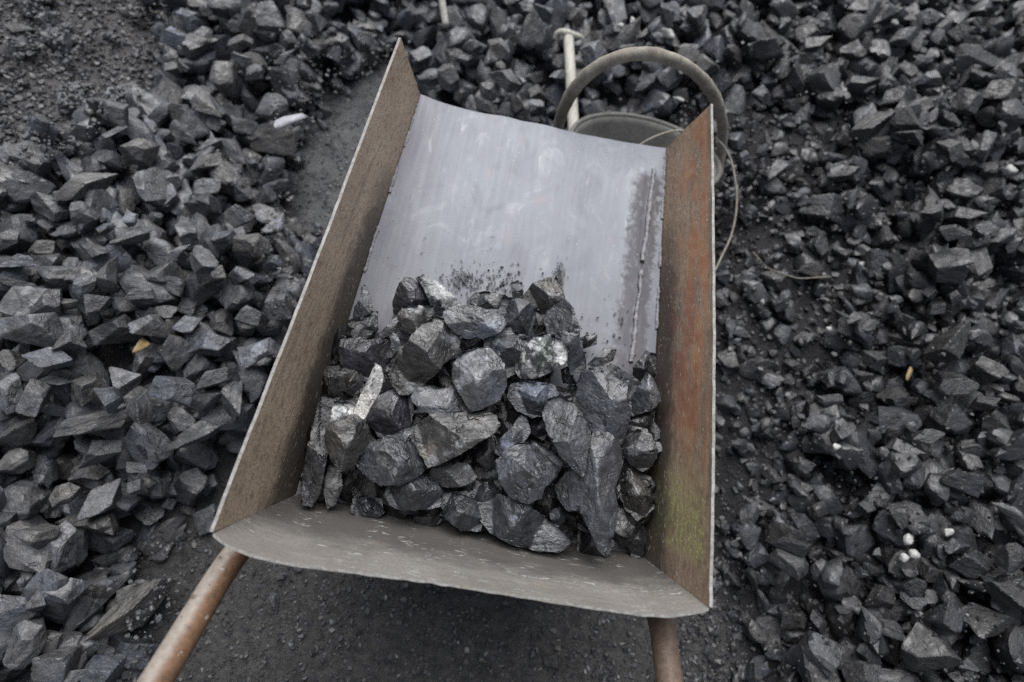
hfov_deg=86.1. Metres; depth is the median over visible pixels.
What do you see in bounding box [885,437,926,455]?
coal lump
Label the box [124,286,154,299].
coal lump
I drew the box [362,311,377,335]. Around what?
coal lump
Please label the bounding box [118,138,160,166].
coal lump
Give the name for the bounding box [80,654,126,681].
coal lump
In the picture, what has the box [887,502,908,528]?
coal lump
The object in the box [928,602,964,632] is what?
coal lump
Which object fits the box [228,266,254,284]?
coal lump
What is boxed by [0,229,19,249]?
coal lump
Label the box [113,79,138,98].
coal lump
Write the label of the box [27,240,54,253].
coal lump
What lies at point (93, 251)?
coal lump
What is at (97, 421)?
coal lump
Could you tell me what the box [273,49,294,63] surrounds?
coal lump
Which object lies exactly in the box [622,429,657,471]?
coal lump
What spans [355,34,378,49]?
coal lump
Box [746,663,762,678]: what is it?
coal lump
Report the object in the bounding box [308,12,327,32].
coal lump
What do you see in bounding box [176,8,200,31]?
coal lump
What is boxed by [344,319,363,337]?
coal lump
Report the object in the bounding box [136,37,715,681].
wheelbarrow
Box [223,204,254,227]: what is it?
coal lump
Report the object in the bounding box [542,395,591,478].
coal lump
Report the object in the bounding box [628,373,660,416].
coal lump
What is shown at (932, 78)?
coal lump
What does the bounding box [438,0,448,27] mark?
stick
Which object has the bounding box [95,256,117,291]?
coal lump
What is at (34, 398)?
coal lump
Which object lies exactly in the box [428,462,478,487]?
coal lump
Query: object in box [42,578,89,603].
coal lump
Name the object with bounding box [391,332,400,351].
coal lump
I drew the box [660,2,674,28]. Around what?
coal lump
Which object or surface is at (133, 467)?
coal lump
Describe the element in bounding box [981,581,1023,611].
coal lump
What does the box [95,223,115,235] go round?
coal lump
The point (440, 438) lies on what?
coal lump
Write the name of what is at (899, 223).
coal lump
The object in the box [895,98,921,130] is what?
coal lump
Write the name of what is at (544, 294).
coal lump
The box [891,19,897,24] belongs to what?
pebble
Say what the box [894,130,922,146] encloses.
coal lump
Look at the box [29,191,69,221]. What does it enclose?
coal lump
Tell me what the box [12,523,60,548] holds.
coal lump
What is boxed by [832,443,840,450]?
pebble
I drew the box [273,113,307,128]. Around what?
slate flake
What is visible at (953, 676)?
coal lump
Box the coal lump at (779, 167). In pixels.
[768,159,789,179]
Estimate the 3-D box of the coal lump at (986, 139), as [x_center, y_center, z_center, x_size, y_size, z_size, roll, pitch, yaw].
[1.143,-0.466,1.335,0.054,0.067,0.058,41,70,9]
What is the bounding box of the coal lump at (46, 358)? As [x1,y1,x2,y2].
[22,347,74,368]
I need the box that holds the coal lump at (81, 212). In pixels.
[69,201,98,224]
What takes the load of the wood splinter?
on the coal rubble at (26, 574)
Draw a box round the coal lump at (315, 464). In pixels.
[301,394,336,507]
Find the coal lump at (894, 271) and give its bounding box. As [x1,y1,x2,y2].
[883,248,917,293]
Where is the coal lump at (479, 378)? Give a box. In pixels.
[452,347,506,411]
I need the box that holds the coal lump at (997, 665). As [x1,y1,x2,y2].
[990,650,1004,672]
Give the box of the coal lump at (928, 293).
[920,286,937,300]
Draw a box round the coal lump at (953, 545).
[943,538,970,553]
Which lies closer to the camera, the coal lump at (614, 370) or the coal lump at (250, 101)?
the coal lump at (614, 370)
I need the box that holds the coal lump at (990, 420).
[981,410,1009,431]
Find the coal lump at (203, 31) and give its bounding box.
[194,26,212,38]
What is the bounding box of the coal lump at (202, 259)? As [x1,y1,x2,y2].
[189,245,218,274]
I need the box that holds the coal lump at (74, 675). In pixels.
[63,669,86,681]
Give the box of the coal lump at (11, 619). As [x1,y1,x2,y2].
[0,603,37,631]
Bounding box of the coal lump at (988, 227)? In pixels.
[969,220,998,237]
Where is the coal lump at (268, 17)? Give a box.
[256,0,285,33]
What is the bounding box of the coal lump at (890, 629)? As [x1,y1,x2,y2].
[880,619,904,641]
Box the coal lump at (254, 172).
[249,166,260,177]
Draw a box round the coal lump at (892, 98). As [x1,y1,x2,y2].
[881,85,912,108]
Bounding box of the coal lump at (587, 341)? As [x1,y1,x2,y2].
[580,334,596,348]
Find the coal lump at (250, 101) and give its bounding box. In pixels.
[242,85,258,110]
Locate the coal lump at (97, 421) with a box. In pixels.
[53,408,128,436]
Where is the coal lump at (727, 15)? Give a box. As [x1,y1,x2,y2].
[722,9,735,26]
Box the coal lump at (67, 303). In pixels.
[60,298,81,308]
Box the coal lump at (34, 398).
[15,379,53,416]
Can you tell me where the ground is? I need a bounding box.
[0,0,1023,681]
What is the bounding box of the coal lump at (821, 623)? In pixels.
[810,609,826,635]
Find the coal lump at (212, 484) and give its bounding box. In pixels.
[205,474,217,489]
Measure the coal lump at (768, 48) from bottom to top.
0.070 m
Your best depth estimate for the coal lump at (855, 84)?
1.36 m
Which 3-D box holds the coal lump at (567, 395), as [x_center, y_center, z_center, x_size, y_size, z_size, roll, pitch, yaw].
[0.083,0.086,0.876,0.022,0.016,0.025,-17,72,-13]
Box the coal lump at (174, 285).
[162,276,184,295]
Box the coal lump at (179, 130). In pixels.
[169,120,196,144]
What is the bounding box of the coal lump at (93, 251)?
[81,244,108,258]
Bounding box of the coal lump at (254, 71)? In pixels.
[245,63,262,79]
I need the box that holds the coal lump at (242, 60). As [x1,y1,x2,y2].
[231,52,251,66]
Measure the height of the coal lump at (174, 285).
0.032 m
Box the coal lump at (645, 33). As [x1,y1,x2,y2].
[637,28,649,39]
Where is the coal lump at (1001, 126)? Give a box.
[996,121,1006,134]
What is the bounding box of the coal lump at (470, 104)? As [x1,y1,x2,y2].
[465,95,476,110]
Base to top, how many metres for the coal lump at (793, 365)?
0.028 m
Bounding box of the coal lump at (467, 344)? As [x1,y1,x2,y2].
[459,337,483,350]
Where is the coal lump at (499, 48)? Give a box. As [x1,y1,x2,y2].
[487,38,509,59]
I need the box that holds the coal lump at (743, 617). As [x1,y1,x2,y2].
[739,613,753,626]
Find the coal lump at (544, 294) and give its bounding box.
[522,277,564,314]
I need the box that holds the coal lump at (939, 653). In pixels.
[901,622,964,671]
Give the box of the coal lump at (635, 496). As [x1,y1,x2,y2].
[619,468,656,521]
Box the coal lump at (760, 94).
[752,84,769,105]
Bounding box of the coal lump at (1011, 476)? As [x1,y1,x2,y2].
[1006,470,1015,479]
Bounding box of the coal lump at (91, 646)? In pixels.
[79,636,100,656]
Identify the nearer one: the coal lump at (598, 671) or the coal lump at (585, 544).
the coal lump at (585, 544)
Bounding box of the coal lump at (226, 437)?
[218,430,239,445]
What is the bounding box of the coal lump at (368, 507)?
[350,497,384,518]
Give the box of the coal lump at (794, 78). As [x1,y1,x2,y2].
[784,61,803,94]
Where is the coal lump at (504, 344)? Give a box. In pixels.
[483,325,520,377]
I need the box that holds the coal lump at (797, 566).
[767,547,808,579]
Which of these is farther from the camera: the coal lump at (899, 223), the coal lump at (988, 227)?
the coal lump at (899, 223)
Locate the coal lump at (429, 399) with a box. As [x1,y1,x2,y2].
[410,385,467,415]
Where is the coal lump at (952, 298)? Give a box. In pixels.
[945,290,961,305]
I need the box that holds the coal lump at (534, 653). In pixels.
[530,646,540,659]
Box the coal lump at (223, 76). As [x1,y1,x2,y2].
[209,61,237,94]
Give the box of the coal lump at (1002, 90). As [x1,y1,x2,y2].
[983,78,1018,103]
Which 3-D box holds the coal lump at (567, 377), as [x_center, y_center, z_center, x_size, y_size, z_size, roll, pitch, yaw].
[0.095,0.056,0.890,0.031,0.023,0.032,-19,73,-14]
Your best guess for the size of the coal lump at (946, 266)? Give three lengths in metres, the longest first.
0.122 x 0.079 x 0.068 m
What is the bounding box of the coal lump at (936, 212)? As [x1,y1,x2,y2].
[919,200,944,220]
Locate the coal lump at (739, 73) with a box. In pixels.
[730,66,752,86]
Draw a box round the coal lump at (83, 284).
[72,272,96,301]
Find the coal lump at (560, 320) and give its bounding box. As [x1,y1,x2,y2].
[543,299,585,383]
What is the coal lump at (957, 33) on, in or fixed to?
on the coal rubble at (26, 574)
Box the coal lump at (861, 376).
[851,368,872,382]
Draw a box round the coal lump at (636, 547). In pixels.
[627,526,645,558]
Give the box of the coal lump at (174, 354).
[158,335,194,371]
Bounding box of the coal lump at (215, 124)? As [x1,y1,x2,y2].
[205,115,225,132]
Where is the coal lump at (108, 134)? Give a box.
[98,125,127,141]
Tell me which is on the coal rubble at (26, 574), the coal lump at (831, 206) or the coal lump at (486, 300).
the coal lump at (831, 206)
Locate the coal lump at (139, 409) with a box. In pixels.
[126,389,153,423]
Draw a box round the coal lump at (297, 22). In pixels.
[286,11,307,33]
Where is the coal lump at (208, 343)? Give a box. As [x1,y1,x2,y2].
[188,331,231,356]
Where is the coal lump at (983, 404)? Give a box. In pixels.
[968,396,1000,412]
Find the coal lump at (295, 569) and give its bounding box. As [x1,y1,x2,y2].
[291,566,301,572]
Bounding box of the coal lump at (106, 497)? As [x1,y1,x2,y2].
[77,479,121,520]
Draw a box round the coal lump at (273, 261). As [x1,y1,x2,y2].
[265,255,283,272]
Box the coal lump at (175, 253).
[165,244,189,259]
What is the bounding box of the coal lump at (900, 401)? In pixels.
[885,396,918,406]
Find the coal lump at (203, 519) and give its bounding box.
[192,504,216,535]
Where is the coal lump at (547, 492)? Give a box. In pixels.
[537,482,556,501]
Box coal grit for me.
[0,0,1023,681]
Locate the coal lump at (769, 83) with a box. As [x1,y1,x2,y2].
[761,74,776,90]
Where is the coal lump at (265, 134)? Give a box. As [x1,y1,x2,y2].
[250,122,296,156]
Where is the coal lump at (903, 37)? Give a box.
[888,26,918,46]
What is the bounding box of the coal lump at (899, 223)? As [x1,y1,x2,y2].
[897,218,904,226]
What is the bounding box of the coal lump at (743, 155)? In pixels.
[735,150,750,167]
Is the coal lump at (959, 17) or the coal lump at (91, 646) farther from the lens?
the coal lump at (959, 17)
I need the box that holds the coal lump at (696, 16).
[686,5,707,28]
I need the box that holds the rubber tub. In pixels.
[553,46,728,240]
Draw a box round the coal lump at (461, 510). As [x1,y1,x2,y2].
[441,490,484,531]
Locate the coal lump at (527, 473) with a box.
[494,441,562,504]
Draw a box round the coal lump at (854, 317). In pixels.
[847,312,862,324]
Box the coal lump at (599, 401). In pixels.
[572,369,630,444]
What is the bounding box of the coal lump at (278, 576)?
[275,572,284,579]
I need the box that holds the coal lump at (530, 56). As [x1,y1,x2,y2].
[523,50,537,64]
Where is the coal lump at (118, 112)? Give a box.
[103,100,128,126]
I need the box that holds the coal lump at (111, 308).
[108,305,115,315]
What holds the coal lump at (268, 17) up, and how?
on the coal rubble at (26, 574)
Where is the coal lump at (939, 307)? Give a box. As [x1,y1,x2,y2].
[926,301,945,314]
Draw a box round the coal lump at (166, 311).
[154,305,177,317]
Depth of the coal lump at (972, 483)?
1.08 m
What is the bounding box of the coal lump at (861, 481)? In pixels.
[844,473,870,486]
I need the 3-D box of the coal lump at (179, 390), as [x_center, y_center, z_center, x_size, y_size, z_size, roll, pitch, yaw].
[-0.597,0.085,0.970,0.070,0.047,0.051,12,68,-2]
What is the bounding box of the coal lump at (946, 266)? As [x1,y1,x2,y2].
[925,247,971,283]
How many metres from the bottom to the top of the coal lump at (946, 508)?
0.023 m
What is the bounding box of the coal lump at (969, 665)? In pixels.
[958,657,979,673]
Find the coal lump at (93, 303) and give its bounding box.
[83,294,114,312]
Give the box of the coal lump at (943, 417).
[929,404,972,431]
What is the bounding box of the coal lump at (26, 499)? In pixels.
[1,479,49,519]
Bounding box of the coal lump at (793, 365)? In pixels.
[783,359,801,371]
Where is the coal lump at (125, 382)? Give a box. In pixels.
[109,367,141,397]
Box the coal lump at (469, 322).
[442,305,506,338]
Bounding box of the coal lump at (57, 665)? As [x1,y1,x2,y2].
[31,644,81,681]
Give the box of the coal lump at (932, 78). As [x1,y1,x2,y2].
[915,70,941,87]
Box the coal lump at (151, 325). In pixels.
[128,314,170,337]
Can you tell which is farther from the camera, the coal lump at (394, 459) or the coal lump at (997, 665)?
the coal lump at (997, 665)
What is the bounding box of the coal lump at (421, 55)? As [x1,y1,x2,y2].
[411,46,431,64]
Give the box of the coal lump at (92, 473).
[68,464,110,482]
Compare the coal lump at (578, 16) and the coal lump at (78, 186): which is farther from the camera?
the coal lump at (578, 16)
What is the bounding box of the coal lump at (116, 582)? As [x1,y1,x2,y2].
[90,575,130,606]
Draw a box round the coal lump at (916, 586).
[899,577,926,597]
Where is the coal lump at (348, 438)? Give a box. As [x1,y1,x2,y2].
[324,400,374,472]
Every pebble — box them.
[617,23,623,28]
[662,28,674,38]
[673,97,684,101]
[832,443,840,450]
[872,547,881,555]
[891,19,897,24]
[899,553,909,561]
[903,533,913,544]
[908,549,920,558]
[943,528,953,536]
[1004,164,1017,174]
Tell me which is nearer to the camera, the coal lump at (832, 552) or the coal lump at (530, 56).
the coal lump at (832, 552)
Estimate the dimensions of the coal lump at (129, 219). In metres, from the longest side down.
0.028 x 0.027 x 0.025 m
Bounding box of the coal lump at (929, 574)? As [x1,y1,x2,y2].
[917,557,946,582]
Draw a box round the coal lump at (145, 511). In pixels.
[132,497,164,524]
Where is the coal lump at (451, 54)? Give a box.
[443,47,462,64]
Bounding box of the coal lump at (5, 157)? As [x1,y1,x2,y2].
[0,141,14,162]
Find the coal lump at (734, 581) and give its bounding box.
[721,571,743,588]
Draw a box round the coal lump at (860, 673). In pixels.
[841,661,880,681]
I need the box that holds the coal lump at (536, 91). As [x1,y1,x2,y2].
[528,84,544,100]
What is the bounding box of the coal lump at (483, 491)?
[466,478,501,501]
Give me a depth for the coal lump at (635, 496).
0.85 m
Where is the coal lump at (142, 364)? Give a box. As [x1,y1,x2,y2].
[132,355,153,373]
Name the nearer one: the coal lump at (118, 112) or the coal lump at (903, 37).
the coal lump at (118, 112)
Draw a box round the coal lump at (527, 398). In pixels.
[507,380,559,418]
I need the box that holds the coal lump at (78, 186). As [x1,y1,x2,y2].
[49,172,117,200]
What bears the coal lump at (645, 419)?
on the coal rubble at (357, 483)
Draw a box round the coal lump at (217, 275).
[201,265,225,285]
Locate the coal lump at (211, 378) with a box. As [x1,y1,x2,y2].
[195,366,237,389]
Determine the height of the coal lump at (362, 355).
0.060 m
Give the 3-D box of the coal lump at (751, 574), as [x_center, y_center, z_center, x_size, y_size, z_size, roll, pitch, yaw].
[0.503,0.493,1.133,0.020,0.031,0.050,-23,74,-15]
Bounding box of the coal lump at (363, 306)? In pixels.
[352,284,372,317]
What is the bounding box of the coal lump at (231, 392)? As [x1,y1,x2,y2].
[221,380,242,421]
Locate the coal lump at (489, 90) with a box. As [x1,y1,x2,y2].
[479,80,498,100]
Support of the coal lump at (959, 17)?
on the coal rubble at (26, 574)
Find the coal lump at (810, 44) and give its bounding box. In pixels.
[799,35,832,51]
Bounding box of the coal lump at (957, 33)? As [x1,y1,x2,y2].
[945,24,975,42]
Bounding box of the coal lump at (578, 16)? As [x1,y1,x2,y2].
[570,8,586,25]
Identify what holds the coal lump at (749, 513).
on the coal rubble at (26, 574)
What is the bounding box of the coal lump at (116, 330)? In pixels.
[88,314,142,344]
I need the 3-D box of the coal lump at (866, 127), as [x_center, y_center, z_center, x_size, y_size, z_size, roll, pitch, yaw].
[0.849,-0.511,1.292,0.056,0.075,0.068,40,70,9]
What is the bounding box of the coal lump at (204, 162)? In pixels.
[189,153,221,171]
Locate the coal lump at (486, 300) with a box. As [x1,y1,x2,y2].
[466,291,507,309]
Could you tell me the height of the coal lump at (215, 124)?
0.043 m
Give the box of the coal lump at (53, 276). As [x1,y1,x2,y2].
[36,266,76,291]
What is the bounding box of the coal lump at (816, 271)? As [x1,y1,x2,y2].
[796,263,823,279]
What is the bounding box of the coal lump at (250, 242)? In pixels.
[232,233,272,251]
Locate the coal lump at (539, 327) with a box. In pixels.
[532,307,546,333]
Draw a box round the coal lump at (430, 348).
[389,316,460,395]
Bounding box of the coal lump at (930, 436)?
[913,429,944,443]
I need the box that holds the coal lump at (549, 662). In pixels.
[543,649,561,669]
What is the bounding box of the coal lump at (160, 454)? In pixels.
[154,444,173,462]
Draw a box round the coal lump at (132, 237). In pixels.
[108,230,149,244]
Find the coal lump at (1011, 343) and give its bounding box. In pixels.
[1001,332,1023,355]
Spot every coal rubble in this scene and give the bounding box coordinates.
[0,0,1023,681]
[299,316,661,549]
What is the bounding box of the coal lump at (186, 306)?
[176,297,197,314]
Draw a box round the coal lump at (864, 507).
[855,500,875,514]
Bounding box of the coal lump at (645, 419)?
[628,409,654,426]
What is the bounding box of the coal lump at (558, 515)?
[549,506,566,526]
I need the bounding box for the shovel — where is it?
[552,28,584,130]
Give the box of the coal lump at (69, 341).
[51,329,86,352]
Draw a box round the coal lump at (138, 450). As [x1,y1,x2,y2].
[127,442,147,459]
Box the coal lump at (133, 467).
[126,462,146,472]
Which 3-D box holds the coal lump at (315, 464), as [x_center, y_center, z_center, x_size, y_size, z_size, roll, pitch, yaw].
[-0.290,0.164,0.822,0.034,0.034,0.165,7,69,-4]
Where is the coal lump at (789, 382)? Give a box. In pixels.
[783,372,794,387]
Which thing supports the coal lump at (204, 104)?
on the coal rubble at (26, 574)
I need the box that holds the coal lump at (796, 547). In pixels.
[771,537,808,556]
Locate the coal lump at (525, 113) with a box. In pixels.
[516,109,529,120]
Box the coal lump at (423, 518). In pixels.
[413,511,441,526]
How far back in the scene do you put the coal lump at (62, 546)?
0.95 m
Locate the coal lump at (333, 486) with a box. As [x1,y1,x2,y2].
[324,464,342,508]
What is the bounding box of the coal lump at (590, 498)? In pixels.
[555,430,623,556]
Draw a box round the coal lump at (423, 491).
[384,473,442,510]
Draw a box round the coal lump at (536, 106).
[528,99,544,113]
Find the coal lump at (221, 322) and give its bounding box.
[210,308,233,336]
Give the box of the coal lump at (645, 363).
[632,351,656,381]
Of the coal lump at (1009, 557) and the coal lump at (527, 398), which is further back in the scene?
the coal lump at (1009, 557)
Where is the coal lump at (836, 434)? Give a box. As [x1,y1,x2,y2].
[829,423,854,442]
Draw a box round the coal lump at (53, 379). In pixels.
[38,375,70,384]
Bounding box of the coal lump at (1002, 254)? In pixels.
[994,245,1018,260]
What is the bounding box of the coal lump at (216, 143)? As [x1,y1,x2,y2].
[196,138,222,151]
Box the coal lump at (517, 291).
[510,280,523,298]
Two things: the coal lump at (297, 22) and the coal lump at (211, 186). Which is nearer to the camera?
the coal lump at (211, 186)
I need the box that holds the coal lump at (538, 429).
[530,416,546,440]
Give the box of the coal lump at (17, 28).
[3,23,36,34]
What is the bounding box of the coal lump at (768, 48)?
[754,37,784,59]
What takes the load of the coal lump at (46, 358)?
on the coal rubble at (26, 574)
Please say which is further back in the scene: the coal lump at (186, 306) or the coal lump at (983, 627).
the coal lump at (186, 306)
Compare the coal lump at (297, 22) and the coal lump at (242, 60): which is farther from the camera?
the coal lump at (297, 22)
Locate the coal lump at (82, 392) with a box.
[71,372,106,405]
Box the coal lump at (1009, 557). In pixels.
[992,542,1023,572]
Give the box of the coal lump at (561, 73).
[549,69,565,78]
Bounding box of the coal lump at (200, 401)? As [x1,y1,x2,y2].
[188,390,221,410]
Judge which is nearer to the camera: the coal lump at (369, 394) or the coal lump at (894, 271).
the coal lump at (369, 394)
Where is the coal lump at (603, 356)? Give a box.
[587,348,615,366]
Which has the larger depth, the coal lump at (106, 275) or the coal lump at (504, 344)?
the coal lump at (106, 275)
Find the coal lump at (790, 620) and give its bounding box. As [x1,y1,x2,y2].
[781,609,801,629]
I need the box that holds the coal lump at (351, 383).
[334,365,364,396]
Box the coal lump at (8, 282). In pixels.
[0,277,36,288]
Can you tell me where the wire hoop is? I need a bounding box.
[640,129,737,271]
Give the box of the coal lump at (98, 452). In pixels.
[78,440,121,468]
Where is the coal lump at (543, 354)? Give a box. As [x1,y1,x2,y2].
[514,333,567,379]
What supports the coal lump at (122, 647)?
on the coal rubble at (26, 574)
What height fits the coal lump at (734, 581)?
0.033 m
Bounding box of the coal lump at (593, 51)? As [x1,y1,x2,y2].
[579,40,603,64]
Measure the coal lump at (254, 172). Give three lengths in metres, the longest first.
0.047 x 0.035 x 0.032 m
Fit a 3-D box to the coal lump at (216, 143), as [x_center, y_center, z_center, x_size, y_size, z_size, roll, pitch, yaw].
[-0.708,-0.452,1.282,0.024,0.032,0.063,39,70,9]
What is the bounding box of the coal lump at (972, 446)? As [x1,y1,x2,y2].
[960,439,989,457]
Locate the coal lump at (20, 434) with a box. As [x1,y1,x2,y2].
[0,417,36,447]
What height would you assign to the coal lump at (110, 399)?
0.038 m
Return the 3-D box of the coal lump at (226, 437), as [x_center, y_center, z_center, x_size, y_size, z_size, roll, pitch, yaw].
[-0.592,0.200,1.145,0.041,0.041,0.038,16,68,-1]
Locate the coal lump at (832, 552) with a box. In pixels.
[823,547,853,562]
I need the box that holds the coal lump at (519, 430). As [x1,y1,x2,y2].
[494,415,530,455]
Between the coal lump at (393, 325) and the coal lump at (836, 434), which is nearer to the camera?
the coal lump at (393, 325)
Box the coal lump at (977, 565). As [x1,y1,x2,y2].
[949,550,994,578]
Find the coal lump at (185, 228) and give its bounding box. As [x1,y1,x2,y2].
[175,216,198,250]
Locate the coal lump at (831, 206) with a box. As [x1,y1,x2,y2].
[797,193,846,224]
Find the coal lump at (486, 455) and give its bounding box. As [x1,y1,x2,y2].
[476,437,498,470]
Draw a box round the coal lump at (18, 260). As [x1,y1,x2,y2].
[0,254,36,267]
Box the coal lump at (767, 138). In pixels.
[762,130,772,146]
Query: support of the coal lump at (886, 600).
on the coal rubble at (26, 574)
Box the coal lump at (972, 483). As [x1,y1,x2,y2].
[938,470,983,497]
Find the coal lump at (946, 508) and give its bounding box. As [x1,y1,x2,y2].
[941,499,951,515]
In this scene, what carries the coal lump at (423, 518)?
on the coal rubble at (357, 483)
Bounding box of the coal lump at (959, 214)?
[945,206,987,222]
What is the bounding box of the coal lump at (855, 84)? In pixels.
[844,76,880,92]
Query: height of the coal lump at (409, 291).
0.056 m
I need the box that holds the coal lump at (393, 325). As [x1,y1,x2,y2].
[377,316,399,337]
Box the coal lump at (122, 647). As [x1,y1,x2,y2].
[114,636,153,669]
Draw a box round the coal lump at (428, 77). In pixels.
[417,68,438,85]
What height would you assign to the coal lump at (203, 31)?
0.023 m
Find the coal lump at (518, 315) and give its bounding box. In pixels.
[499,297,535,336]
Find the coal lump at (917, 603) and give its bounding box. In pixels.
[900,591,927,609]
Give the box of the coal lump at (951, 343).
[923,319,970,361]
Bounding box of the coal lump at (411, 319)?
[397,305,433,335]
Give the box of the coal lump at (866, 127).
[848,110,895,142]
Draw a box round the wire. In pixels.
[753,252,831,278]
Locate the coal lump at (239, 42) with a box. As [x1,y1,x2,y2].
[227,34,252,51]
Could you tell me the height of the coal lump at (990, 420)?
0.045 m
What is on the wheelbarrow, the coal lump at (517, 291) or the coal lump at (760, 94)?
the coal lump at (517, 291)
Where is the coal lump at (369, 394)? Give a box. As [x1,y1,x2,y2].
[353,363,383,418]
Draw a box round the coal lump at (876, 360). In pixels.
[858,350,892,370]
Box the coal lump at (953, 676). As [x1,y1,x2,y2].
[947,670,968,681]
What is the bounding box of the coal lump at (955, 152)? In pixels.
[935,139,965,161]
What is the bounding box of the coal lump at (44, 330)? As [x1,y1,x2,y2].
[0,312,63,347]
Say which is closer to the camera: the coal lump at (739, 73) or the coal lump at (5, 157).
the coal lump at (5, 157)
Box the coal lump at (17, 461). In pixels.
[0,448,36,473]
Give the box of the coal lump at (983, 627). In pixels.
[962,602,1014,638]
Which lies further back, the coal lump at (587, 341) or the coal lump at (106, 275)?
the coal lump at (106, 275)
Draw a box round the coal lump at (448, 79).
[437,64,459,91]
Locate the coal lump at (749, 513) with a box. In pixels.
[739,504,760,527]
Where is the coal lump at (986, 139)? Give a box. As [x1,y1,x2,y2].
[969,130,996,162]
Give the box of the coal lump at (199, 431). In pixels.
[164,420,220,452]
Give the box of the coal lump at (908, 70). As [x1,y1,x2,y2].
[893,60,918,79]
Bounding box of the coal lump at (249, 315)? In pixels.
[234,305,269,329]
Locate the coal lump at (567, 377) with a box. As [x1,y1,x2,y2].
[560,366,575,384]
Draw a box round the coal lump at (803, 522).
[790,513,819,541]
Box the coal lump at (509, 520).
[476,493,572,552]
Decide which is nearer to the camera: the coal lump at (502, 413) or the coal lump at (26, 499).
the coal lump at (502, 413)
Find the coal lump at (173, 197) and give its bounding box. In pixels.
[162,183,179,209]
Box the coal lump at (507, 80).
[487,69,521,91]
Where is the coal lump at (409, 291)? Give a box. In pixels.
[392,277,434,327]
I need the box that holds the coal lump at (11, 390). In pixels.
[0,372,22,414]
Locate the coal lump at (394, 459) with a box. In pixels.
[355,423,426,485]
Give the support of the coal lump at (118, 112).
on the coal rubble at (26, 574)
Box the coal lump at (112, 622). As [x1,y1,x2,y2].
[82,577,178,641]
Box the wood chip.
[132,338,149,352]
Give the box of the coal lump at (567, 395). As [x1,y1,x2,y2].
[558,390,572,400]
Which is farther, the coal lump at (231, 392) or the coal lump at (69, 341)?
the coal lump at (231, 392)
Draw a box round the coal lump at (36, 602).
[25,590,46,611]
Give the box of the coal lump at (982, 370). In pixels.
[967,356,1009,385]
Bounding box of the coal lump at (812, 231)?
[805,226,826,236]
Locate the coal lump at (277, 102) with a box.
[254,93,288,120]
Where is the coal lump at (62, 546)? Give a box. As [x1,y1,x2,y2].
[47,520,76,572]
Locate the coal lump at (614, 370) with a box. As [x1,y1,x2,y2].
[588,363,630,381]
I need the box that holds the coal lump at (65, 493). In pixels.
[49,482,80,507]
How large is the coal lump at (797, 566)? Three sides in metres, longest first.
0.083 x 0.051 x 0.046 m
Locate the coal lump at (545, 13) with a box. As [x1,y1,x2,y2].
[533,3,553,24]
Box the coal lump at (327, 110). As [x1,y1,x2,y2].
[317,103,331,119]
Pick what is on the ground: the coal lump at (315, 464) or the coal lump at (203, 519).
the coal lump at (203, 519)
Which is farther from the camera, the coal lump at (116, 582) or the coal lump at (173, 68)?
the coal lump at (173, 68)
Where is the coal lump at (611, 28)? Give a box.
[603,21,621,35]
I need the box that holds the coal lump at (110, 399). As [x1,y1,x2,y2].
[93,387,123,413]
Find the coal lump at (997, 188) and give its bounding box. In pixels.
[979,178,1007,200]
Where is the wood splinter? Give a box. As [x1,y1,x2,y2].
[906,367,912,380]
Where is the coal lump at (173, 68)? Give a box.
[164,60,182,76]
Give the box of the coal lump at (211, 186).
[192,178,221,195]
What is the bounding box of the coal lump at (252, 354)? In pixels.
[238,338,274,368]
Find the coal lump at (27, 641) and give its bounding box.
[2,617,46,669]
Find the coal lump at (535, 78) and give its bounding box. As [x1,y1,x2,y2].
[523,71,542,83]
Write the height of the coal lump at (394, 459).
0.056 m
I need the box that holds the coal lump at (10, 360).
[0,349,24,369]
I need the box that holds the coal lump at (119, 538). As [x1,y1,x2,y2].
[100,527,134,550]
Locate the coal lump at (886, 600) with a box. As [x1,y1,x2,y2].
[865,584,895,609]
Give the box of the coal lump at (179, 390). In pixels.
[149,376,194,405]
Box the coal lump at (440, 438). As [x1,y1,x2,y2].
[414,408,500,467]
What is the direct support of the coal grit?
on the ground
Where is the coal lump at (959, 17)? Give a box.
[946,5,971,23]
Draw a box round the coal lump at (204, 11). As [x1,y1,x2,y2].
[198,5,212,17]
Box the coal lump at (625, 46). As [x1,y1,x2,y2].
[618,44,634,49]
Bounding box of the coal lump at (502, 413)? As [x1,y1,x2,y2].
[498,404,506,425]
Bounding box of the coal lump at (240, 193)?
[232,178,252,201]
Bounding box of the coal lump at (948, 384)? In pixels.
[930,371,978,395]
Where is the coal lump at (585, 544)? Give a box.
[577,530,614,556]
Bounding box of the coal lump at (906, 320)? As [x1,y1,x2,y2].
[896,313,915,330]
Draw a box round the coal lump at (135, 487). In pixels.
[126,479,149,494]
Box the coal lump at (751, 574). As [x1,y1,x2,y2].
[745,567,757,592]
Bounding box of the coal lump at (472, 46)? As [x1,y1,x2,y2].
[466,40,481,52]
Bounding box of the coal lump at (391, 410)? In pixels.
[366,387,413,436]
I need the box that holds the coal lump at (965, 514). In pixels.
[950,506,976,522]
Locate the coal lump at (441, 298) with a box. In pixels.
[416,274,460,316]
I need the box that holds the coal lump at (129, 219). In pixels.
[122,213,138,226]
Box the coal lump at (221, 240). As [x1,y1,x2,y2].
[211,230,236,249]
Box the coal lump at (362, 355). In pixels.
[338,336,391,381]
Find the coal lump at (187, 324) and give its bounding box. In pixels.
[172,315,201,334]
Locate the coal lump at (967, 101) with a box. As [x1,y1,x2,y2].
[951,88,983,115]
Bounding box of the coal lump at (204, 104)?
[191,93,221,116]
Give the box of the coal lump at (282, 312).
[264,287,293,320]
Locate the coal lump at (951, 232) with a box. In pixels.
[939,224,971,240]
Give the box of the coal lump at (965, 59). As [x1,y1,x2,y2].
[954,43,998,74]

